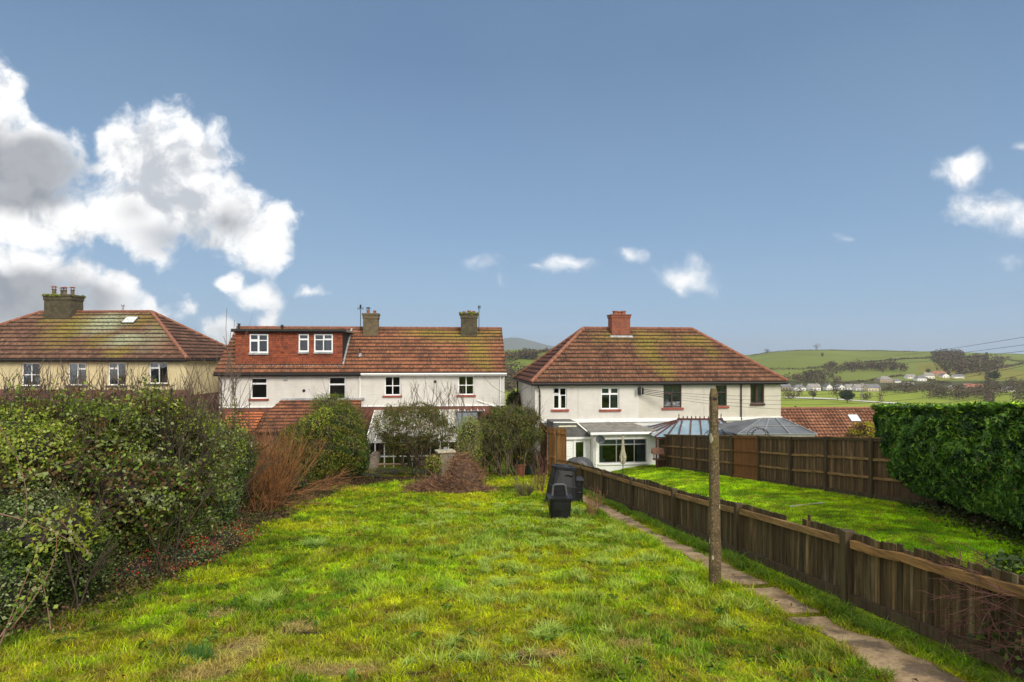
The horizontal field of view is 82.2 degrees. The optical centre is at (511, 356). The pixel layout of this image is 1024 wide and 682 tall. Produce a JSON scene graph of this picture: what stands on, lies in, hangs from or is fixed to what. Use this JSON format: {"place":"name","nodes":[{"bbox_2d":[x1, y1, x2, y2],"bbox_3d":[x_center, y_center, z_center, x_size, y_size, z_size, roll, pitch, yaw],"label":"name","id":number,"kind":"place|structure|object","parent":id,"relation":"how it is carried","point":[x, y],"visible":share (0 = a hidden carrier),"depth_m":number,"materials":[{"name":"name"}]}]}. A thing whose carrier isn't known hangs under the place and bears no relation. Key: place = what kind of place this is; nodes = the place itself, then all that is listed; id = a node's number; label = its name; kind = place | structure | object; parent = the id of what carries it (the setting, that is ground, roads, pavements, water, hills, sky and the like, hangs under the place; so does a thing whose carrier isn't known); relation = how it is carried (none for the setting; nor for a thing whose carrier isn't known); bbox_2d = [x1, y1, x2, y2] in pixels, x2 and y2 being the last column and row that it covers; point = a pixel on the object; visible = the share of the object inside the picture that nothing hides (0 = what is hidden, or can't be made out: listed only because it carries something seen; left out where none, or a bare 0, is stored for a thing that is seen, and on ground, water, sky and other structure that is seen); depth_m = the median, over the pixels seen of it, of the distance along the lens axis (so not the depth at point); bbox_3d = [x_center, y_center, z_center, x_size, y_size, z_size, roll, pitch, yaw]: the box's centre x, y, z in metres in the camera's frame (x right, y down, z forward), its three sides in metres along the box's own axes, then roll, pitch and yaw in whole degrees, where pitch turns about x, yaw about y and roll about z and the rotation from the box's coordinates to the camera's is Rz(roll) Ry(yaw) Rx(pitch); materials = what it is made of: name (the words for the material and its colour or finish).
{"place":"outdoors","nodes":[
{"label":"outdoors","id":0,"kind":"place"},
{"bbox_2d":[0,286,226,427],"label":"semi detached house","id":1,"kind":"structure","parent":0,"point":[63,323],"depth_m":42.86,"materials":[{"name":"beige brick"}]},
{"bbox_2d":[21,363,40,387],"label":"window","id":2,"kind":"structure","parent":1,"relation":"in","point":[26,376],"depth_m":41.94,"materials":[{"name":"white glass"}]},
{"bbox_2d":[67,363,85,386],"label":"window","id":3,"kind":"structure","parent":1,"relation":"in","point":[74,367],"depth_m":41.77,"materials":[{"name":"white plastic"}]},
{"bbox_2d":[105,362,127,386],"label":"window","id":4,"kind":"structure","parent":1,"relation":"in","point":[112,363],"depth_m":41.63,"materials":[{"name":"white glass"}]},
{"bbox_2d":[146,362,166,385],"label":"window","id":5,"kind":"structure","parent":1,"relation":"in","point":[155,365],"depth_m":41.63,"materials":[{"name":"white plastic"}]},
{"bbox_2d":[249,500,761,671],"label":"coarse grass","id":6,"kind":"structure","parent":0,"point":[545,630],"depth_m":9.74,"materials":[{"name":"plant"}]},
{"bbox_2d":[0,454,1023,681],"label":"ground","id":7,"kind":"structure","parent":0,"point":[385,616],"depth_m":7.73,"materials":[{"name":"plant"}]},
{"bbox_2d":[0,350,86,409],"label":"bare shrub","id":8,"kind":"object","parent":7,"relation":"on","point":[64,384],"visible":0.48,"depth_m":10.93,"materials":[{"name":"plant"}]},
{"bbox_2d":[0,422,94,646],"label":"bramble","id":9,"kind":"object","parent":7,"relation":"on","point":[20,608],"visible":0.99,"depth_m":7.06,"materials":[{"name":"plant"}]},
{"bbox_2d":[0,353,113,489],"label":"variegated shrub","id":10,"kind":"object","parent":7,"relation":"on","point":[32,447],"visible":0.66,"depth_m":9.22,"materials":[{"name":"green plant"}]},
{"bbox_2d":[0,467,122,608],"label":"lime laurel","id":11,"kind":"object","parent":7,"relation":"on","point":[81,529],"visible":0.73,"depth_m":8.14,"materials":[{"name":"green plant"}]},
{"bbox_2d":[0,461,131,627],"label":"dark hedge foot","id":12,"kind":"object","parent":7,"relation":"on","point":[14,570],"visible":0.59,"depth_m":8.13},
{"bbox_2d":[38,355,169,442],"bbox_3d":[-8.165,1.980,11.780,3.717,4.128,1.690,0,0,23],"label":"bare shrub","id":13,"kind":"object","parent":7,"relation":"on","point":[104,380],"visible":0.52,"depth_m":11.50,"materials":[{"name":"plant"}]},
{"bbox_2d":[0,363,254,574],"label":"bramble mass","id":14,"kind":"object","parent":7,"relation":"on","point":[119,479],"visible":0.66,"depth_m":10.16,"materials":[{"name":"green plant"}]},
{"bbox_2d":[0,373,259,461],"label":"leafy shoots","id":15,"kind":"object","parent":7,"relation":"on","point":[104,407],"visible":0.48,"depth_m":10.01,"materials":[{"name":"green plant"}]},
{"bbox_2d":[0,353,276,574],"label":"bramble mass","id":16,"kind":"object","parent":7,"relation":"on","point":[178,426],"visible":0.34,"depth_m":11.38,"materials":[{"name":"green plant"}]},
{"bbox_2d":[97,456,214,561],"bbox_3d":[-7.073,2.780,11.394,2.049,2.624,2.892,0,0,0],"label":"euonymus","id":17,"kind":"object","parent":7,"relation":"on","point":[149,545],"visible":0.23,"depth_m":11.00,"materials":[{"name":"green plant"}]},
{"bbox_2d":[116,362,226,438],"bbox_3d":[-7.230,2.104,12.409,2.914,4.085,2.068,0,0,0],"label":"bare shrub","id":18,"kind":"object","parent":7,"relation":"on","point":[183,390],"visible":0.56,"depth_m":12.14,"materials":[{"name":"plant"}]},
{"bbox_2d":[91,520,263,585],"bbox_3d":[-6.797,3.738,11.526,2.800,1.061,4.332,0,0,0],"label":"cotoneaster","id":19,"kind":"object","parent":7,"relation":"on","point":[136,566],"visible":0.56,"depth_m":11.05,"materials":[{"name":"green plant"}]},
{"bbox_2d":[0,477,381,634],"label":"leaf litter","id":20,"kind":"object","parent":7,"relation":"on","point":[244,514],"visible":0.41,"depth_m":9.66,"materials":[{"name":"brown plant"}]},
{"bbox_2d":[178,637,217,661],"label":"bulb shoots","id":21,"kind":"object","parent":7,"relation":"on","point":[194,651],"visible":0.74,"depth_m":6.41,"materials":[{"name":"green plant"}]},
{"bbox_2d":[160,347,264,453],"bbox_3d":[-8.535,2.011,16.422,2.961,5.442,4.008,0,0,-20],"label":"bare shrub","id":22,"kind":"object","parent":7,"relation":"on","point":[231,386],"visible":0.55,"depth_m":17.02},
{"bbox_2d":[174,312,254,525],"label":"tall whips","id":23,"kind":"object","parent":7,"relation":"on","point":[234,392],"visible":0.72,"depth_m":15.23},
{"bbox_2d":[198,429,279,529],"bbox_3d":[-7.749,3.334,15.815,2.778,2.788,4.743,0,0,-21],"label":"ivy bush","id":24,"kind":"object","parent":7,"relation":"on","point":[231,504],"visible":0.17,"depth_m":15.85,"materials":[{"name":"green plant"}]},
{"bbox_2d":[234,437,321,509],"bbox_3d":[-9.361,4.327,21.514,3.585,2.640,7.760,0,0,0],"label":"underbrush","id":25,"kind":"object","parent":7,"relation":"on","point":[246,497],"visible":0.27,"depth_m":21.95,"materials":[{"name":"brown plant"}]},
{"bbox_2d":[227,394,364,511],"bbox_3d":[-8.979,3.658,21.137,6.888,4.842,8.417,0,0,0],"label":"orange dogwood","id":26,"kind":"object","parent":7,"relation":"on","point":[275,493],"visible":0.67,"depth_m":19.14,"materials":[{"name":"plant"}]},
{"bbox_2d":[292,536,333,548],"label":"grass tuft","id":27,"kind":"object","parent":7,"relation":"on","point":[315,543],"visible":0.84,"depth_m":12.48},
{"bbox_2d":[292,403,337,482],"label":"yellow bush","id":28,"kind":"object","parent":7,"relation":"on","point":[319,415],"visible":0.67,"depth_m":26.42,"materials":[{"name":"green plant"}]},
{"bbox_2d":[257,396,373,487],"bbox_3d":[-9.129,3.896,27.297,6.678,4.639,4.895,0,0,-32],"label":"golden conifer","id":29,"kind":"object","parent":7,"relation":"on","point":[342,445],"visible":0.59,"depth_m":26.67,"materials":[{"name":"green plant"}]},
{"bbox_2d":[302,383,394,479],"bbox_3d":[-8.280,3.642,29.595,5.811,5.327,5.192,0,0,43],"label":"dome shrub","id":30,"kind":"object","parent":7,"relation":"on","point":[324,400],"visible":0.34,"depth_m":29.27,"materials":[{"name":"green plant"}]},
{"bbox_2d":[213,305,506,456],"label":"terraced house","id":31,"kind":"structure","parent":7,"relation":"on","point":[371,362],"depth_m":41.53,"materials":[{"name":"white paint"}]},
{"bbox_2d":[248,378,268,400],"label":"window","id":32,"kind":"structure","parent":31,"relation":"in","point":[252,398],"depth_m":40.60,"materials":[{"name":"white plastic"}]},
{"bbox_2d":[249,334,268,354],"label":"window","id":33,"kind":"structure","parent":31,"relation":"in","point":[258,340],"depth_m":40.91,"materials":[{"name":"white plastic"}]},
{"bbox_2d":[313,334,332,353],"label":"window","id":34,"kind":"structure","parent":31,"relation":"in","point":[328,339],"depth_m":41.34,"materials":[{"name":"white plastic"}]},
{"bbox_2d":[383,376,401,396],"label":"window","id":35,"kind":"structure","parent":31,"relation":"in","point":[386,395],"depth_m":41.49,"materials":[{"name":"white plastic"}]},
{"bbox_2d":[456,376,475,396],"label":"window","id":36,"kind":"structure","parent":31,"relation":"in","point":[472,377],"depth_m":41.99,"materials":[{"name":"white plastic"}]},
{"bbox_2d":[342,420,379,479],"bbox_3d":[-8.326,4.796,30.611,2.713,3.426,3.087,0,0,0],"label":"dark laurel","id":37,"kind":"object","parent":7,"relation":"on","point":[363,468],"visible":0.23,"depth_m":30.50,"materials":[{"name":"green plant"}]},
{"bbox_2d":[337,395,391,479],"bbox_3d":[-8.512,4.025,30.001,3.337,4.658,3.954,0,0,32],"label":"purple bush","id":38,"kind":"object","parent":7,"relation":"on","point":[360,437],"visible":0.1,"depth_m":30.15,"materials":[{"name":"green plant"}]},
{"bbox_2d":[368,451,380,471],"bbox_3d":[-8.259,6.284,35.200,0.773,1.300,0.459,0,0,0],"label":"standing stone","id":39,"kind":"object","parent":7,"relation":"on","point":[374,464],"visible":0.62,"depth_m":35.04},
{"bbox_2d":[321,466,438,478],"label":"bed plants","id":40,"kind":"object","parent":7,"relation":"on","point":[378,472],"visible":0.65,"depth_m":33.12,"materials":[{"name":"brown plant"}]},
{"bbox_2d":[152,607,655,681],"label":"dead straw","id":41,"kind":"object","parent":7,"relation":"on","point":[325,662],"visible":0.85,"depth_m":6.56,"materials":[{"name":"beige plant"}]},
{"bbox_2d":[364,400,456,470],"bbox_3d":[-5.963,4.817,34.958,5.734,4.527,4.003,0,0,0],"label":"gnarled tree","id":42,"kind":"object","parent":7,"relation":"on","point":[392,442],"visible":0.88,"depth_m":34.43,"materials":[{"name":"green plant"}]},
{"bbox_2d":[367,409,458,466],"bbox_3d":[-6.560,5.408,39.398,5.979,3.383,4.216,0,0,-5],"label":"lean to greenhouse","id":43,"kind":"object","parent":7,"relation":"on","point":[453,415],"visible":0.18,"depth_m":38.90,"materials":[{"name":"glass"}]},
{"bbox_2d":[395,399,444,467],"bbox_3d":[-5.115,4.438,34.326,3.426,4.830,2.788,0,0,0],"label":"twig growth","id":44,"kind":"object","parent":7,"relation":"on","point":[418,457],"visible":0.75,"depth_m":34.21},
{"bbox_2d":[419,454,443,477],"bbox_3d":[-3.774,5.187,27.579,1.389,1.729,1.120,0,0,0],"label":"mahonia","id":45,"kind":"object","parent":7,"relation":"on","point":[431,466],"visible":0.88,"depth_m":27.42,"materials":[{"name":"green plant"}]},
{"bbox_2d":[397,378,467,456],"bbox_3d":[-4.846,3.999,35.521,4.669,5.903,4.615,0,0,0],"label":"bare plum","id":46,"kind":"object","parent":7,"relation":"on","point":[448,397],"visible":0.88,"depth_m":34.76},
{"bbox_2d":[52,503,826,681],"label":"lawn weeds","id":47,"kind":"object","parent":7,"relation":"on","point":[351,674],"visible":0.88,"depth_m":7.08,"materials":[{"name":"green plant"}]},
{"bbox_2d":[435,449,455,477],"bbox_3d":[-3.257,5.325,28.607,0.880,1.558,0.760,0,0,-20],"label":"garden stand","id":48,"kind":"object","parent":7,"relation":"on","point":[450,452],"visible":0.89,"depth_m":28.33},
{"bbox_2d":[395,444,507,493],"bbox_3d":[-2.558,4.996,24.830,4.810,2.747,3.553,0,0,0],"label":"brush heap","id":49,"kind":"object","parent":7,"relation":"on","point":[461,474],"visible":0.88,"depth_m":24.14,"materials":[{"name":"brown plant"}]},
{"bbox_2d":[456,409,484,462],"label":"grey roofed shed","id":50,"kind":"structure","parent":7,"relation":"on","point":[458,412],"depth_m":40.32,"materials":[{"name":"stone"}]},
{"bbox_2d":[443,399,500,466],"bbox_3d":[-1.981,4.179,31.317,2.998,4.603,3.149,0,0,-23],"label":"variegated holly","id":51,"kind":"object","parent":7,"relation":"on","point":[469,429],"visible":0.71,"depth_m":30.69,"materials":[{"name":"green plant"}]},
{"bbox_2d":[461,410,486,464],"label":"climber stem","id":52,"kind":"object","parent":7,"relation":"on","point":[468,450],"visible":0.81,"depth_m":29.59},
{"bbox_2d":[60,493,918,681],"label":"fallen leaves","id":53,"kind":"object","parent":7,"relation":"on","point":[640,666],"visible":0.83,"depth_m":7.25,"materials":[{"name":"brown plant"}]},
{"bbox_2d":[456,391,550,476],"bbox_3d":[-0.004,4.359,33.181,6.257,5.046,6.018,0,0,23],"label":"tall olive shrub","id":54,"kind":"object","parent":7,"relation":"on","point":[522,431],"visible":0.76,"depth_m":32.19,"materials":[{"name":"green plant"}]},
{"bbox_2d":[479,387,538,477],"bbox_3d":[-0.574,4.059,31.326,3.753,4.934,3.071,0,0,23],"label":"twig growth","id":55,"kind":"object","parent":7,"relation":"on","point":[508,461],"visible":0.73,"depth_m":31.50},
{"bbox_2d":[505,376,521,406],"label":"dark conifer","id":56,"kind":"object","parent":7,"relation":"on","point":[512,397],"visible":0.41,"depth_m":43.42,"materials":[{"name":"green plant"}]},
{"bbox_2d":[508,475,537,495],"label":"lavender stalks","id":57,"kind":"object","parent":7,"relation":"on","point":[529,490],"visible":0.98,"depth_m":22.35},
{"bbox_2d":[509,449,547,470],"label":"bay bush","id":58,"kind":"object","parent":7,"relation":"on","point":[538,454],"visible":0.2,"depth_m":33.78,"materials":[{"name":"green plant"}]},
{"bbox_2d":[527,447,549,490],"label":"bare rose","id":59,"kind":"object","parent":7,"relation":"on","point":[541,479],"visible":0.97,"depth_m":24.41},
{"bbox_2d":[540,422,565,476],"bbox_3d":[2.064,5.230,32.414,0.465,3.336,6.239,0,0,-8],"label":"panel screen","id":60,"kind":"object","parent":7,"relation":"on","point":[560,445],"visible":0.65,"depth_m":31.35,"materials":[{"name":"brown wood"}]},
{"bbox_2d":[546,483,572,519],"bbox_3d":[1.367,4.166,16.900,0.680,1.001,0.680,0,0,-4],"label":"compost bin","id":61,"kind":"object","parent":7,"relation":"on","point":[559,497],"visible":0.94,"depth_m":16.63,"materials":[{"name":"black plastic"}]},
{"bbox_2d":[543,463,576,502],"bbox_3d":[1.759,4.420,20.464,1.078,1.370,1.078,7,-5,-12],"label":"compost bin","id":62,"kind":"object","parent":7,"relation":"on","point":[565,474],"visible":0.73,"depth_m":20.12,"materials":[{"name":"black plastic"}]},
{"bbox_2d":[576,477,583,501],"bbox_3d":[2.223,4.747,20.900,0.620,0.860,0.620,0,0,0],"label":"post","id":63,"kind":"object","parent":7,"relation":"on","point":[580,480],"visible":0.38,"depth_m":20.63,"materials":[{"name":"black plastic"}]},
{"bbox_2d":[569,457,593,466],"bbox_3d":[3.713,6.061,32.297,1.696,1.123,0.933,0,0,0],"label":"covered barbecue","id":64,"kind":"object","parent":7,"relation":"on","point":[584,461],"visible":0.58,"depth_m":32.07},
{"bbox_2d":[584,487,602,514],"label":"seed heads","id":65,"kind":"object","parent":7,"relation":"on","point":[590,511],"visible":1,"depth_m":17.53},
{"bbox_2d":[619,434,625,463],"bbox_3d":[6.013,5.295,31.800,0.355,2.251,0.355,0,0,22],"label":"parasol","id":66,"kind":"object","parent":7,"relation":"on","point":[622,456],"visible":0.98,"depth_m":31.74,"materials":[{"name":"beige fabric"}]},
{"bbox_2d":[513,311,788,471],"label":"semi detached house","id":67,"kind":"structure","parent":7,"relation":"on","point":[588,384],"depth_m":38.31,"materials":[{"name":"white paint"}]},
{"bbox_2d":[551,387,568,411],"bbox_3d":[3.040,2.686,37.221,1.135,1.516,0.250,0,0,-7],"label":"window","id":68,"kind":"structure","parent":67,"relation":"in","point":[559,408],"depth_m":37.27,"materials":[{"name":"white plastic"}]},
{"bbox_2d":[573,440,585,456],"bbox_3d":[4.028,5.520,34.990,0.748,1.177,0.060,0,0,-7],"label":"window","id":69,"kind":"structure","parent":67,"relation":"in","point":[574,441],"depth_m":34.96,"materials":[{"name":"plastic"}]},
{"bbox_2d":[599,387,620,411],"bbox_3d":[6.276,2.689,37.706,1.435,1.581,0.425,0,0,-7],"label":"window","id":70,"kind":"structure","parent":67,"relation":"in","point":[611,392],"depth_m":37.75,"materials":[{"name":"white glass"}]},
{"bbox_2d":[599,439,645,462],"bbox_3d":[6.525,5.552,34.806,2.920,1.516,0.243,0,0,-7],"label":"window","id":71,"kind":"structure","parent":67,"relation":"in","point":[641,443],"depth_m":34.81,"materials":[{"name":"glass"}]},
{"bbox_2d":[662,385,683,409],"bbox_3d":[10.413,2.586,38.214,1.468,1.669,0.425,0,0,-7],"label":"window","id":72,"kind":"structure","parent":67,"relation":"in","point":[669,388],"depth_m":38.26,"materials":[{"name":"black glass"}]},
{"bbox_2d":[716,385,728,407],"bbox_3d":[13.726,2.578,38.619,1.015,1.545,0.424,0,0,-7],"label":"window","id":73,"kind":"structure","parent":67,"relation":"in","point":[721,392],"depth_m":38.72,"materials":[{"name":"black glass"}]},
{"bbox_2d":[750,384,764,405],"bbox_3d":[16.219,2.475,38.927,1.014,1.450,0.424,0,0,-7],"label":"window","id":74,"kind":"structure","parent":67,"relation":"in","point":[757,386],"depth_m":38.90,"materials":[{"name":"black glass"}]},
{"bbox_2d":[643,392,1019,409],"bbox_3d":[23.133,0.983,33.773,30.508,4.383,0.042,0,0,14],"label":"overhead wire","id":75,"kind":"object","parent":67,"relation":"attached to","point":[799,409],"visible":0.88,"depth_m":35.38,"materials":[{"name":"metal"}]},
{"bbox_2d":[643,366,1020,395],"bbox_3d":[23.133,-0.301,33.773,30.507,5.414,0.042,0,0,14],"label":"overhead wire","id":76,"kind":"object","parent":67,"relation":"attached to","point":[820,394],"visible":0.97,"depth_m":34.79,"materials":[{"name":"metal"}]},
{"bbox_2d":[643,383,1022,404],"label":"overhead wire","id":77,"kind":"object","parent":67,"relation":"attached to","point":[823,404],"visible":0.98,"depth_m":34.85,"materials":[{"name":"metal"}]},
{"bbox_2d":[643,374,1023,399],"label":"overhead wire","id":78,"kind":"object","parent":67,"relation":"attached to","point":[824,399],"visible":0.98,"depth_m":34.50,"materials":[{"name":"metal"}]},
{"bbox_2d":[651,448,663,467],"bbox_3d":[8.190,5.678,33.000,0.640,1.157,0.520,0,0,0],"label":"bird table","id":79,"kind":"object","parent":7,"relation":"on","point":[654,451],"visible":0.95,"depth_m":32.89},
{"bbox_2d":[645,414,736,467],"bbox_3d":[10.749,4.949,35.587,5.384,2.974,4.826,0,0,0],"label":"conservatory","id":80,"kind":"object","parent":7,"relation":"on","point":[690,426],"visible":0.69,"depth_m":34.70,"materials":[{"name":"blue glass"}]},
{"bbox_2d":[709,388,721,585],"bbox_3d":[3.318,2.197,9.601,0.186,3.365,0.176,0,0,0],"label":"concrete post","id":81,"kind":"object","parent":7,"relation":"on","point":[714,536],"visible":0.94,"depth_m":9.53,"materials":[{"name":"concrete"}]},
{"bbox_2d":[718,418,817,437],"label":"conservatory roof","id":82,"kind":"structure","parent":7,"relation":"on","point":[778,427],"depth_m":30.93,"materials":[{"name":"glass"}]},
{"bbox_2d":[566,460,1023,678],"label":"fence","id":83,"kind":"object","parent":7,"relation":"on","point":[883,579],"visible":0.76,"depth_m":8.26,"materials":[{"name":"brown wood"}]},
{"bbox_2d":[659,434,940,505],"bbox_3d":[9.912,4.392,24.730,0.170,4.556,18.926,0,0,-8],"label":"tall fence","id":84,"kind":"object","parent":7,"relation":"on","point":[850,465],"visible":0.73,"depth_m":21.06,"materials":[{"name":"brown wood"}]},
{"bbox_2d":[583,487,1022,681],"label":"verge grass","id":85,"kind":"structure","parent":7,"relation":"on","point":[704,545],"depth_m":8.05,"materials":[{"name":"plant"}]},
{"bbox_2d":[781,407,874,437],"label":"bungalow","id":86,"kind":"object","parent":7,"relation":"on","point":[830,421],"visible":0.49,"depth_m":54.39,"materials":[{"name":"tile"}]},
{"bbox_2d":[843,419,875,436],"bbox_3d":[19.722,4.888,32.909,2.856,2.843,2.362,0,0,-32],"label":"forsythia","id":87,"kind":"object","parent":7,"relation":"on","point":[866,429],"visible":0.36,"depth_m":32.73,"materials":[{"name":"yellow plant"}]},
{"bbox_2d":[871,400,1023,529],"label":"clipped hedge","id":88,"kind":"object","parent":7,"relation":"on","point":[968,456],"visible":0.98,"depth_m":12.15,"materials":[{"name":"green plant"}]},
{"bbox_2d":[886,498,1023,548],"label":"ivy","id":89,"kind":"object","parent":7,"relation":"on","point":[1011,532],"visible":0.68,"depth_m":12.62,"materials":[{"name":"green plant"}]},
{"bbox_2d":[896,530,1023,680],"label":"bramble thicket","id":90,"kind":"object","parent":7,"relation":"on","point":[1000,563],"visible":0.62,"depth_m":6.08,"materials":[{"name":"brown plant"}]},
{"bbox_2d":[0,0,1023,354],"label":"sky","id":91,"kind":"structure","parent":0,"point":[752,176],"materials":[{"name":"blue"}]},
{"bbox_2d":[503,338,1023,406],"bbox_3d":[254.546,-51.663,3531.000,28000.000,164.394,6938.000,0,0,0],"label":"farmland","id":92,"kind":"object","parent":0,"point":[801,359],"visible":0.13,"depth_m":723.31,"materials":[{"name":"plant"}]},
{"bbox_2d":[505,362,526,390],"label":"wood","id":93,"kind":"object","parent":92,"relation":"on","point":[510,381],"visible":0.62,"depth_m":563.58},
{"bbox_2d":[505,348,540,359],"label":"wood","id":94,"kind":"object","parent":92,"relation":"on","point":[526,353],"visible":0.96,"depth_m":685.63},
{"bbox_2d":[782,367,841,384],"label":"wood","id":95,"kind":"object","parent":92,"relation":"on","point":[811,375],"visible":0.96,"depth_m":618.13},
{"bbox_2d":[782,388,885,400],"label":"wood","id":96,"kind":"object","parent":92,"relation":"on","point":[865,396],"visible":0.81,"depth_m":406.06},
{"bbox_2d":[839,390,855,402],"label":"distant tree","id":97,"kind":"object","parent":92,"relation":"on","point":[845,395],"visible":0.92,"depth_m":368.38,"materials":[{"name":"green plant"}]},
{"bbox_2d":[823,358,909,373],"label":"wood","id":98,"kind":"object","parent":92,"relation":"on","point":[880,365],"visible":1,"depth_m":746.58,"materials":[{"name":"plant"}]},
{"bbox_2d":[862,383,880,390],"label":"village house","id":99,"kind":"structure","parent":92,"relation":"on","point":[873,387],"depth_m":510.70,"materials":[{"name":"paint"}]},
{"bbox_2d":[876,375,892,382],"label":"village house","id":100,"kind":"structure","parent":92,"relation":"on","point":[884,379],"depth_m":610.78,"materials":[{"name":"paint"}]},
{"bbox_2d":[837,374,950,383],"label":"hedgerow","id":101,"kind":"object","parent":92,"relation":"on","point":[890,376],"visible":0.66,"depth_m":615.52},
{"bbox_2d":[879,381,945,392],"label":"wood","id":102,"kind":"object","parent":92,"relation":"on","point":[914,388],"visible":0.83,"depth_m":488.47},
{"bbox_2d":[930,348,1007,374],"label":"wood","id":103,"kind":"object","parent":92,"relation":"on","point":[979,362],"visible":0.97,"depth_m":786.13,"materials":[{"name":"plant"}]},
{"bbox_2d":[922,376,1023,401],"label":"wood","id":104,"kind":"object","parent":92,"relation":"on","point":[963,390],"visible":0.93,"depth_m":424.92,"materials":[{"name":"plant"}]},
{"bbox_2d":[984,352,995,402],"bbox_3d":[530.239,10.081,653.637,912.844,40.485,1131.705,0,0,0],"label":"hedgerow","id":105,"kind":"object","parent":92,"relation":"on","point":[991,398],"visible":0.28,"depth_m":586.07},
{"bbox_2d":[583,496,964,681],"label":"path","id":106,"kind":"structure","parent":0,"point":[882,651],"depth_m":7.29,"materials":[{"name":"concrete"}]},
{"bbox_2d":[611,464,1023,638],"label":"neighbour grass","id":107,"kind":"structure","parent":0,"point":[742,489],"depth_m":14.97,"materials":[{"name":"plant"}]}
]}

